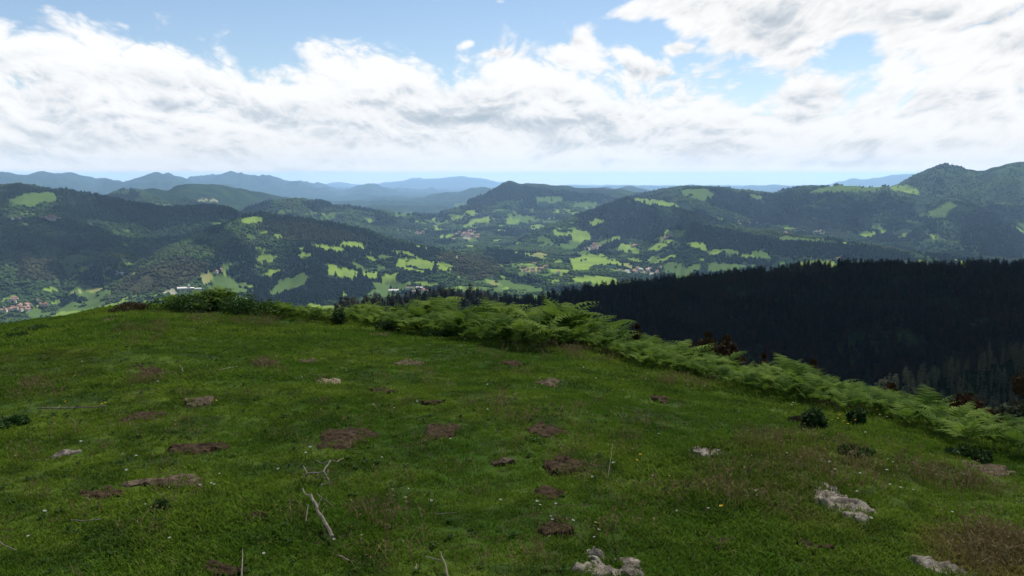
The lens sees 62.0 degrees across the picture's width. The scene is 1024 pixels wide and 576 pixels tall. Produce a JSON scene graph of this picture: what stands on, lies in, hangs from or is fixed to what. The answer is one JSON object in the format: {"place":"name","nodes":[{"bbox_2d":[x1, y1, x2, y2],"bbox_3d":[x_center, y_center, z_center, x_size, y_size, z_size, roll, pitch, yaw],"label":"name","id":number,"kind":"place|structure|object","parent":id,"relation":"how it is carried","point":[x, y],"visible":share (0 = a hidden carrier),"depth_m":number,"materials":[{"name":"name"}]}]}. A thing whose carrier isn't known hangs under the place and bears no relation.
{"place":"outdoors","nodes":[
{"label":"outdoors","id":0,"kind":"place"},
{"bbox_2d":[0,187,252,320],"bbox_3d":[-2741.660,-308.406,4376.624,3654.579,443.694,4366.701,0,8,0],"label":"hill","id":1,"kind":"structure","parent":0,"point":[31,199],"depth_m":3298.50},
{"bbox_2d":[0,171,307,198],"bbox_3d":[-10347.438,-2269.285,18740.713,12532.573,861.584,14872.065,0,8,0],"label":"mountain","id":2,"kind":"structure","parent":0,"point":[104,186],"depth_m":17445.27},
{"bbox_2d":[129,184,403,213],"bbox_3d":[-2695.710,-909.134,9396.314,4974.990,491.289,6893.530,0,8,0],"label":"hill","id":3,"kind":"structure","parent":0,"point":[238,199],"depth_m":8485.86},
{"bbox_2d":[85,214,507,309],"bbox_3d":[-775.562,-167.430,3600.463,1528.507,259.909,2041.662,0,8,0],"label":"hill","id":4,"kind":"structure","parent":0,"point":[301,277],"depth_m":3284.57,"materials":[{"name":"plant"}]},
{"bbox_2d":[187,171,446,198],"bbox_3d":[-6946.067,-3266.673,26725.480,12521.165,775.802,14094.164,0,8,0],"label":"mountain","id":5,"kind":"structure","parent":0,"point":[271,184],"depth_m":23221.19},
{"bbox_2d":[243,201,442,236],"bbox_3d":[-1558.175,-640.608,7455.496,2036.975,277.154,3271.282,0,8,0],"label":"hill","id":6,"kind":"structure","parent":0,"point":[335,218],"depth_m":6814.16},
{"bbox_2d":[323,187,491,205],"bbox_3d":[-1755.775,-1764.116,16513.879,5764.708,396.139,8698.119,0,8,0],"label":"hill","id":7,"kind":"structure","parent":0,"point":[466,195],"depth_m":15551.26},
{"bbox_2d":[326,176,503,188],"bbox_3d":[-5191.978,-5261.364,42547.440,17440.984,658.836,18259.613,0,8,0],"label":"mountain","id":8,"kind":"structure","parent":0,"point":[456,182],"depth_m":39586.99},
{"bbox_2d":[31,184,919,318],"bbox_3d":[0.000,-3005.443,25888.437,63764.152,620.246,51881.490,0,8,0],"label":"valley","id":9,"kind":"structure","parent":0,"point":[430,206],"depth_m":4618.93,"materials":[{"name":"plant"}]},
{"bbox_2d":[0,162,1023,323],"bbox_3d":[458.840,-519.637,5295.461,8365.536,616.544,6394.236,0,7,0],"label":"distant woods","id":10,"kind":"object","parent":9,"relation":"on","point":[153,215],"visible":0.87,"depth_m":4111.88,"materials":[{"name":"plant"}]},
{"bbox_2d":[0,303,1023,575],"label":"ground","id":11,"kind":"structure","parent":0,"point":[314,451],"depth_m":5.11,"materials":[{"name":"plant"}]},
{"bbox_2d":[0,331,28,338],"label":"shrub","id":12,"kind":"object","parent":11,"relation":"on","point":[10,335],"visible":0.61,"depth_m":12.19,"materials":[{"name":"green plant"}]},
{"bbox_2d":[0,414,30,428],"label":"shrub","id":13,"kind":"object","parent":11,"relation":"on","point":[8,421],"visible":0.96,"depth_m":6.13,"materials":[{"name":"green plant"}]},
{"bbox_2d":[11,324,51,331],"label":"shrub","id":14,"kind":"object","parent":11,"relation":"on","point":[37,326],"visible":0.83,"depth_m":13.20,"materials":[{"name":"green plant"}]},
{"bbox_2d":[36,449,81,460],"bbox_3d":[-2.800,1.043,5.275,0.296,0.063,0.130,-6,10,-39],"label":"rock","id":15,"kind":"object","parent":11,"relation":"on","point":[65,452],"visible":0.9,"depth_m":5.29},
{"bbox_2d":[37,405,105,408],"bbox_3d":[-3.324,0.900,6.558,0.634,0.088,0.185,2,8,15],"label":"dead stick","id":16,"kind":"object","parent":11,"relation":"on","point":[66,407],"visible":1,"depth_m":6.51,"materials":[{"name":"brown wood"}]},
{"bbox_2d":[77,485,122,499],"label":"soil patch","id":17,"kind":"object","parent":11,"relation":"on","point":[100,494],"visible":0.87,"depth_m":4.44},
{"bbox_2d":[108,301,148,312],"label":"shrub","id":18,"kind":"object","parent":11,"relation":"on","point":[125,306],"visible":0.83,"depth_m":16.13,"materials":[{"name":"brown plant"}]},
{"bbox_2d":[119,412,167,422],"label":"soil patch","id":19,"kind":"object","parent":11,"relation":"on","point":[141,414],"visible":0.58,"depth_m":6.15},
{"bbox_2d":[128,364,166,376],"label":"soil patch","id":20,"kind":"object","parent":11,"relation":"on","point":[159,371],"visible":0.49,"depth_m":8.45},
{"bbox_2d":[152,497,170,510],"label":"shrub","id":21,"kind":"object","parent":11,"relation":"on","point":[161,503],"visible":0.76,"depth_m":4.22,"materials":[{"name":"green plant"}]},
{"bbox_2d":[119,473,203,489],"bbox_3d":[-1.915,1.077,4.724,0.513,0.074,0.293,0,8,0],"label":"soil patch","id":22,"kind":"object","parent":11,"relation":"on","point":[147,481],"visible":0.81,"depth_m":4.67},
{"bbox_2d":[145,293,198,312],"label":"shrub","id":23,"kind":"object","parent":11,"relation":"on","point":[177,303],"visible":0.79,"depth_m":16.23,"materials":[{"name":"green plant"}]},
{"bbox_2d":[166,441,229,454],"bbox_3d":[-1.996,1.035,5.476,0.444,0.081,0.285,-1,8,-6],"label":"soil patch","id":24,"kind":"object","parent":11,"relation":"on","point":[209,447],"visible":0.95,"depth_m":5.46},
{"bbox_2d":[182,395,213,407],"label":"soil patch","id":25,"kind":"object","parent":11,"relation":"on","point":[205,400],"visible":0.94,"depth_m":6.66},
{"bbox_2d":[182,288,238,313],"bbox_3d":[-5.820,0.291,16.462,1.247,0.489,1.473,-5,9,-33],"label":"shrub","id":26,"kind":"object","parent":11,"relation":"on","point":[210,308],"visible":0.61,"depth_m":16.32,"materials":[{"name":"green plant"}]},
{"bbox_2d":[202,559,247,575],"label":"soil patch","id":27,"kind":"object","parent":11,"relation":"on","point":[227,569],"visible":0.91,"depth_m":3.61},
{"bbox_2d":[214,291,277,315],"bbox_3d":[-4.742,0.311,15.427,1.176,0.424,0.827,5,9,32],"label":"shrub","id":28,"kind":"object","parent":11,"relation":"on","point":[247,305],"visible":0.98,"depth_m":15.33,"materials":[{"name":"green plant"}]},
{"bbox_2d":[242,511,267,521],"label":"soil patch","id":29,"kind":"object","parent":11,"relation":"on","point":[255,514],"visible":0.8,"depth_m":4.21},
{"bbox_2d":[301,488,333,537],"bbox_3d":[-0.939,1.077,4.148,0.141,0.093,0.519,-2,8,-17],"label":"dead branch","id":30,"kind":"object","parent":11,"relation":"on","point":[326,525],"visible":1,"depth_m":4.08,"materials":[{"name":"grey wood"}]},
{"bbox_2d":[299,458,343,484],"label":"dead branch","id":31,"kind":"object","parent":11,"relation":"on","point":[323,470],"visible":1,"depth_m":4.81,"materials":[{"name":"grey wood"}]},
{"bbox_2d":[329,308,346,324],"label":"shrub","id":32,"kind":"object","parent":11,"relation":"on","point":[338,315],"visible":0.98,"depth_m":14.79,"materials":[{"name":"green plant"}]},
{"bbox_2d":[316,426,378,449],"bbox_3d":[-1.117,1.014,5.746,0.502,0.100,0.776,0,8,0],"label":"soil patch","id":33,"kind":"object","parent":11,"relation":"on","point":[347,435],"visible":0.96,"depth_m":5.69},
{"bbox_2d":[374,319,402,331],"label":"shrub","id":34,"kind":"object","parent":11,"relation":"on","point":[387,325],"visible":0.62,"depth_m":14.04,"materials":[{"name":"green plant"}]},
{"bbox_2d":[380,313,413,330],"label":"bracken fern","id":35,"kind":"object","parent":11,"relation":"on","point":[393,317],"visible":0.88,"depth_m":13.85,"materials":[{"name":"green plant"}]},
{"bbox_2d":[396,317,421,332],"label":"bracken fern","id":36,"kind":"object","parent":11,"relation":"on","point":[407,322],"visible":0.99,"depth_m":13.50,"materials":[{"name":"green plant"}]},
{"bbox_2d":[417,317,437,331],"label":"bracken fern","id":37,"kind":"object","parent":11,"relation":"on","point":[426,326],"visible":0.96,"depth_m":13.47,"materials":[{"name":"green plant"}]},
{"bbox_2d":[432,312,451,335],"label":"bracken fern","id":38,"kind":"object","parent":11,"relation":"on","point":[445,324],"visible":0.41,"depth_m":13.14,"materials":[{"name":"green plant"}]},
{"bbox_2d":[424,423,460,441],"bbox_3d":[-0.485,0.998,5.872,0.283,0.081,0.633,0,8,0],"label":"soil patch","id":39,"kind":"object","parent":11,"relation":"on","point":[437,430],"visible":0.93,"depth_m":5.84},
{"bbox_2d":[424,329,460,337],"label":"shrub","id":40,"kind":"object","parent":11,"relation":"on","point":[445,333],"visible":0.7,"depth_m":13.16,"materials":[{"name":"green plant"}]},
{"bbox_2d":[439,306,483,337],"bbox_3d":[-0.721,0.530,12.942,0.740,0.605,0.778,-3,8,-19],"label":"bracken fern","id":41,"kind":"object","parent":11,"relation":"on","point":[466,310],"visible":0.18,"depth_m":12.83,"materials":[{"name":"green plant"}]},
{"bbox_2d":[450,309,477,337],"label":"bracken fern","id":42,"kind":"object","parent":11,"relation":"on","point":[462,320],"visible":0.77,"depth_m":12.16,"materials":[{"name":"green plant"}]},
{"bbox_2d":[466,326,479,341],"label":"bracken fern","id":43,"kind":"object","parent":11,"relation":"on","point":[472,330],"visible":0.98,"depth_m":11.51,"materials":[{"name":"green plant"}]},
{"bbox_2d":[477,315,511,341],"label":"bracken fern","id":44,"kind":"object","parent":11,"relation":"on","point":[493,321],"visible":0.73,"depth_m":11.38,"materials":[{"name":"green plant"}]},
{"bbox_2d":[490,457,515,466],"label":"soil patch","id":45,"kind":"object","parent":11,"relation":"on","point":[504,459],"visible":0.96,"depth_m":5.18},
{"bbox_2d":[484,300,527,317],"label":"bracken fern","id":46,"kind":"object","parent":11,"relation":"on","point":[507,310],"visible":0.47,"depth_m":12.89,"materials":[{"name":"green plant"}]},
{"bbox_2d":[0,311,1015,575],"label":"weeds","id":47,"kind":"object","parent":11,"relation":"on","point":[364,459],"visible":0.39,"depth_m":5.89,"materials":[{"name":"plant"}]},
{"bbox_2d":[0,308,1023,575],"bbox_3d":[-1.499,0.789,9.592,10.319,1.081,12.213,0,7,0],"label":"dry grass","id":48,"kind":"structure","parent":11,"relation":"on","point":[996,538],"depth_m":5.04,"materials":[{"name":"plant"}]},
{"bbox_2d":[501,359,525,367],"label":"soil patch","id":49,"kind":"object","parent":11,"relation":"on","point":[511,363],"visible":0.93,"depth_m":9.51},
{"bbox_2d":[507,318,534,348],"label":"bracken fern","id":50,"kind":"object","parent":11,"relation":"on","point":[517,330],"visible":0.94,"depth_m":10.87,"materials":[{"name":"green plant"}]},
{"bbox_2d":[518,314,570,349],"bbox_3d":[0.444,0.590,10.843,0.722,0.467,0.454,-1,8,-11],"label":"bracken fern","id":51,"kind":"object","parent":11,"relation":"on","point":[537,327],"visible":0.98,"depth_m":10.82,"materials":[{"name":"green plant"}]},
{"bbox_2d":[524,421,567,437],"bbox_3d":[0.225,0.996,5.952,0.345,0.064,0.378,-7,10,-44],"label":"soil patch","id":52,"kind":"object","parent":11,"relation":"on","point":[547,431],"visible":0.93,"depth_m":5.91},
{"bbox_2d":[535,377,561,387],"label":"soil patch","id":53,"kind":"object","parent":11,"relation":"on","point":[549,382],"visible":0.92,"depth_m":8.13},
{"bbox_2d":[534,485,564,499],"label":"soil patch","id":54,"kind":"object","parent":11,"relation":"on","point":[547,490],"visible":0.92,"depth_m":4.58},
{"bbox_2d":[537,521,573,538],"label":"soil patch","id":55,"kind":"object","parent":11,"relation":"on","point":[545,531],"visible":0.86,"depth_m":4.02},
{"bbox_2d":[540,324,570,344],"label":"bracken fern","id":56,"kind":"object","parent":11,"relation":"on","point":[557,332],"visible":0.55,"depth_m":11.31,"materials":[{"name":"green plant"}]},
{"bbox_2d":[542,454,585,476],"bbox_3d":[0.322,1.073,5.143,0.317,0.071,0.427,0,8,0],"label":"soil patch","id":57,"kind":"object","parent":11,"relation":"on","point":[550,466],"visible":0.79,"depth_m":5.11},
{"bbox_2d":[542,316,587,342],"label":"bracken fern","id":58,"kind":"object","parent":11,"relation":"on","point":[571,325],"visible":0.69,"depth_m":11.79,"materials":[{"name":"green plant"}]},
{"bbox_2d":[556,330,574,344],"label":"bracken fern","id":59,"kind":"object","parent":11,"relation":"on","point":[564,339],"visible":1,"depth_m":11.23,"materials":[{"name":"green plant"}]},
{"bbox_2d":[540,301,599,343],"bbox_3d":[0.711,0.515,12.022,0.752,0.671,0.817,-7,10,-42],"label":"bracken fern","id":60,"kind":"object","parent":11,"relation":"on","point":[568,311],"visible":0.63,"depth_m":11.86,"materials":[{"name":"green plant"}]},
{"bbox_2d":[558,312,602,343],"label":"bracken fern","id":61,"kind":"object","parent":11,"relation":"on","point":[583,317],"visible":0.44,"depth_m":11.97,"materials":[{"name":"green plant"}]},
{"bbox_2d":[159,285,1023,456],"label":"bracken undergrowth","id":62,"kind":"object","parent":11,"relation":"on","point":[428,307],"visible":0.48,"depth_m":11.08,"materials":[{"name":"plant"}]},
{"bbox_2d":[585,323,621,334],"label":"bracken fern","id":63,"kind":"object","parent":11,"relation":"on","point":[599,328],"visible":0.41,"depth_m":11.99,"materials":[{"name":"green plant"}]},
{"bbox_2d":[592,328,620,352],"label":"bracken fern","id":64,"kind":"object","parent":11,"relation":"on","point":[604,339],"visible":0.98,"depth_m":11.01,"materials":[{"name":"green plant"}]},
{"bbox_2d":[572,546,643,575],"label":"stony patch","id":65,"kind":"object","parent":11,"relation":"on","point":[625,568],"visible":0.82,"depth_m":3.70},
{"bbox_2d":[586,319,635,337],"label":"bracken fern","id":66,"kind":"object","parent":11,"relation":"on","point":[619,322],"visible":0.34,"depth_m":13.31,"materials":[{"name":"green plant"}]},
{"bbox_2d":[606,335,625,355],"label":"bracken fern","id":67,"kind":"object","parent":11,"relation":"on","point":[615,349],"visible":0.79,"depth_m":10.78,"materials":[{"name":"green plant"}]},
{"bbox_2d":[621,342,640,361],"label":"bracken fern","id":68,"kind":"object","parent":11,"relation":"on","point":[632,345],"visible":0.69,"depth_m":10.41,"materials":[{"name":"green plant"}]},
{"bbox_2d":[630,323,641,340],"bbox_3d":[4.843,4.509,34.599,1.349,6.263,1.410,0,8,0],"label":"russet tree","id":69,"kind":"object","parent":11,"relation":"on","point":[637,326],"visible":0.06,"depth_m":34.06,"materials":[{"name":"brown plant"}]},
{"bbox_2d":[642,347,665,367],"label":"bracken fern","id":70,"kind":"object","parent":11,"relation":"on","point":[653,351],"visible":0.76,"depth_m":10.15,"materials":[{"name":"green plant"}]},
{"bbox_2d":[650,394,669,403],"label":"soil patch","id":71,"kind":"object","parent":11,"relation":"on","point":[656,397],"visible":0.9,"depth_m":7.98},
{"bbox_2d":[690,359,711,377],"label":"bracken fern","id":72,"kind":"object","parent":11,"relation":"on","point":[696,363],"visible":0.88,"depth_m":9.85,"materials":[{"name":"green plant"}]},
{"bbox_2d":[689,331,722,357],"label":"russet tree","id":73,"kind":"object","parent":11,"relation":"on","point":[707,339],"visible":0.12,"depth_m":43.26,"materials":[{"name":"brown plant"}]},
{"bbox_2d":[689,446,722,457],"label":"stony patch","id":74,"kind":"object","parent":11,"relation":"on","point":[703,452],"visible":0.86,"depth_m":5.65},
{"bbox_2d":[696,354,735,374],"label":"bracken fern","id":75,"kind":"object","parent":11,"relation":"on","point":[721,360],"visible":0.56,"depth_m":10.93,"materials":[{"name":"green plant"}]},
{"bbox_2d":[717,334,747,364],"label":"russet tree","id":76,"kind":"object","parent":11,"relation":"on","point":[724,345],"visible":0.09,"depth_m":43.93,"materials":[{"name":"brown plant"}]},
{"bbox_2d":[718,351,747,364],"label":"bracken fern","id":77,"kind":"object","parent":11,"relation":"on","point":[732,356],"visible":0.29,"depth_m":11.20,"materials":[{"name":"green plant"}]},
{"bbox_2d":[724,343,743,365],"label":"russet tree","id":78,"kind":"object","parent":11,"relation":"on","point":[733,347],"visible":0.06,"depth_m":41.04,"materials":[{"name":"brown plant"}]},
{"bbox_2d":[740,371,759,387],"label":"bracken fern","id":79,"kind":"object","parent":11,"relation":"on","point":[752,379],"visible":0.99,"depth_m":9.03,"materials":[{"name":"green plant"}]},
{"bbox_2d":[760,373,779,391],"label":"bracken fern","id":80,"kind":"object","parent":11,"relation":"on","point":[771,379],"visible":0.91,"depth_m":9.00,"materials":[{"name":"green plant"}]},
{"bbox_2d":[777,377,804,399],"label":"bracken fern","id":81,"kind":"object","parent":11,"relation":"on","point":[785,386],"visible":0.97,"depth_m":8.60,"materials":[{"name":"green plant"}]},
{"bbox_2d":[783,358,822,387],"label":"bracken fern","id":82,"kind":"object","parent":11,"relation":"on","point":[800,368],"visible":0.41,"depth_m":9.13,"materials":[{"name":"green plant"}]},
{"bbox_2d":[798,407,828,429],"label":"shrub","id":83,"kind":"object","parent":11,"relation":"on","point":[816,418],"visible":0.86,"depth_m":6.69,"materials":[{"name":"green plant"}]},
{"bbox_2d":[799,373,829,401],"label":"bracken fern","id":84,"kind":"object","parent":11,"relation":"on","point":[814,381],"visible":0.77,"depth_m":8.56,"materials":[{"name":"green plant"}]},
{"bbox_2d":[797,539,834,551],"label":"soil patch","id":85,"kind":"object","parent":11,"relation":"on","point":[811,544],"visible":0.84,"depth_m":4.02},
{"bbox_2d":[814,482,877,527],"bbox_3d":[1.827,1.180,4.667,0.292,0.091,0.806,-1,8,-10],"label":"stony patch","id":86,"kind":"object","parent":11,"relation":"on","point":[841,500],"visible":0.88,"depth_m":4.66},
{"bbox_2d":[835,442,876,457],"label":"shrub","id":87,"kind":"object","parent":11,"relation":"on","point":[867,449],"visible":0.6,"depth_m":5.80,"materials":[{"name":"green plant"}]},
{"bbox_2d":[845,407,867,424],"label":"shrub","id":88,"kind":"object","parent":11,"relation":"on","point":[859,415],"visible":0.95,"depth_m":7.16,"materials":[{"name":"green plant"}]},
{"bbox_2d":[856,391,888,414],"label":"bracken fern","id":89,"kind":"object","parent":11,"relation":"on","point":[870,403],"visible":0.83,"depth_m":8.19,"materials":[{"name":"green plant"}]},
{"bbox_2d":[889,403,909,423],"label":"bracken fern","id":90,"kind":"object","parent":11,"relation":"on","point":[899,408],"visible":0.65,"depth_m":7.85,"materials":[{"name":"green plant"}]},
{"bbox_2d":[919,403,960,428],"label":"bracken fern","id":91,"kind":"object","parent":11,"relation":"on","point":[951,409],"visible":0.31,"depth_m":7.64,"materials":[{"name":"green plant"}]},
{"bbox_2d":[908,554,976,575],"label":"stony patch","id":92,"kind":"object","parent":11,"relation":"on","point":[928,561],"visible":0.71,"depth_m":3.86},
{"bbox_2d":[940,401,980,437],"bbox_3d":[3.942,1.190,7.508,0.340,0.326,0.320,1,8,8],"label":"bracken fern","id":93,"kind":"object","parent":11,"relation":"on","point":[963,412],"visible":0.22,"depth_m":7.53,"materials":[{"name":"green plant"}]},
{"bbox_2d":[935,407,990,448],"bbox_3d":[3.464,1.098,6.568,0.395,0.368,0.372,4,9,30],"label":"bracken fern","id":94,"kind":"object","parent":11,"relation":"on","point":[970,431],"visible":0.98,"depth_m":6.52,"materials":[{"name":"green plant"}]},
{"bbox_2d":[943,393,987,410],"bbox_3d":[12.857,5.114,24.598,2.203,4.368,2.266,-6,10,-38],"label":"russet tree","id":95,"kind":"object","parent":11,"relation":"on","point":[960,398],"visible":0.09,"depth_m":24.06,"materials":[{"name":"brown plant"}]},
{"bbox_2d":[944,445,994,463],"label":"shrub","id":96,"kind":"object","parent":11,"relation":"on","point":[984,456],"visible":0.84,"depth_m":6.18,"materials":[{"name":"green plant"}]},
{"bbox_2d":[958,403,1003,428],"bbox_3d":[12.366,4.876,22.482,2.097,3.779,2.324,-5,9,-31],"label":"russet tree","id":97,"kind":"object","parent":11,"relation":"on","point":[989,410],"visible":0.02,"depth_m":22.03,"materials":[{"name":"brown plant"}]},
{"bbox_2d":[962,460,1018,477],"bbox_3d":[3.263,1.258,5.853,0.384,0.189,0.781,6,9,37],"label":"soil patch","id":98,"kind":"object","parent":11,"relation":"on","point":[994,466],"visible":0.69,"depth_m":5.81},
{"bbox_2d":[989,420,1007,448],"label":"bracken fern","id":99,"kind":"object","parent":11,"relation":"on","point":[1002,437],"visible":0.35,"depth_m":6.93,"materials":[{"name":"green plant"}]},
{"bbox_2d":[993,399,1023,421],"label":"leafy tree","id":100,"kind":"object","parent":11,"relation":"on","point":[1016,410],"visible":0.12,"depth_m":23.34,"materials":[{"name":"green plant"}]},
{"bbox_2d":[1010,367,1023,404],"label":"russet tree","id":101,"kind":"object","parent":11,"relation":"on","point":[1018,385],"visible":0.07,"depth_m":52.84,"materials":[{"name":"brown plant"}]},
{"bbox_2d":[0,0,1023,185],"label":"sky","id":102,"kind":"structure","parent":0,"point":[550,92],"materials":[{"name":"white"}]},
{"bbox_2d":[423,181,643,229],"bbox_3d":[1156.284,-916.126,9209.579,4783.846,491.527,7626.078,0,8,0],"label":"hill","id":103,"kind":"structure","parent":0,"point":[547,201],"depth_m":7843.11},
{"bbox_2d":[516,199,738,248],"bbox_3d":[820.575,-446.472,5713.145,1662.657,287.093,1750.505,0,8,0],"label":"hill","id":104,"kind":"structure","parent":0,"point":[579,236],"depth_m":5272.90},
{"bbox_2d":[600,186,674,191],"bbox_3d":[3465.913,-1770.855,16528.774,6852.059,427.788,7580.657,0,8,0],"label":"hill","id":105,"kind":"structure","parent":0,"point":[632,188],"depth_m":15460.50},
{"bbox_2d":[566,184,795,191],"bbox_3d":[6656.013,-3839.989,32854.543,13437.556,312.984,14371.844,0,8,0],"label":"mountain","id":106,"kind":"structure","parent":0,"point":[772,187],"depth_m":31751.95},
{"bbox_2d":[383,266,1023,389],"bbox_3d":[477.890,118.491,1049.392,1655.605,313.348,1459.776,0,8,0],"label":"hill","id":107,"kind":"structure","parent":0,"point":[909,335],"depth_m":846.86,"materials":[{"name":"plant"}]},
{"bbox_2d":[329,255,1023,401],"bbox_3d":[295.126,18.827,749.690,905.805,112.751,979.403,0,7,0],"label":"conifer forest","id":108,"kind":"object","parent":107,"relation":"on","point":[750,335],"visible":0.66,"depth_m":847.67,"materials":[{"name":"plant"}]},
{"bbox_2d":[706,536,733,551],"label":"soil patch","id":109,"kind":"object","parent":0,"point":[723,540],"visible":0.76,"depth_m":4.13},
{"bbox_2d":[634,185,937,246],"bbox_3d":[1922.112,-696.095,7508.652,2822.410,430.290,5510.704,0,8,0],"label":"hill","id":110,"kind":"structure","parent":0,"point":[701,194],"depth_m":6156.69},
{"bbox_2d":[626,225,962,278],"bbox_3d":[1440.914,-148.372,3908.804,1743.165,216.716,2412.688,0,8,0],"label":"hill","id":111,"kind":"structure","parent":0,"point":[680,270],"depth_m":3911.38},
{"bbox_2d":[737,174,914,186],"bbox_3d":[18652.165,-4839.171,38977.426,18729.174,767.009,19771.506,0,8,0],"label":"mountain","id":112,"kind":"structure","parent":0,"point":[890,180],"depth_m":34715.41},
{"bbox_2d":[891,162,1023,260],"bbox_3d":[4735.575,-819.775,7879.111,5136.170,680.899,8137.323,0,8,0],"label":"mountain","id":113,"kind":"structure","parent":0,"point":[949,209],"depth_m":6311.42,"materials":[{"name":"plant"}]},
{"bbox_2d":[902,358,1023,407],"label":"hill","id":114,"kind":"structure","parent":0,"point":[1008,365],"depth_m":311.49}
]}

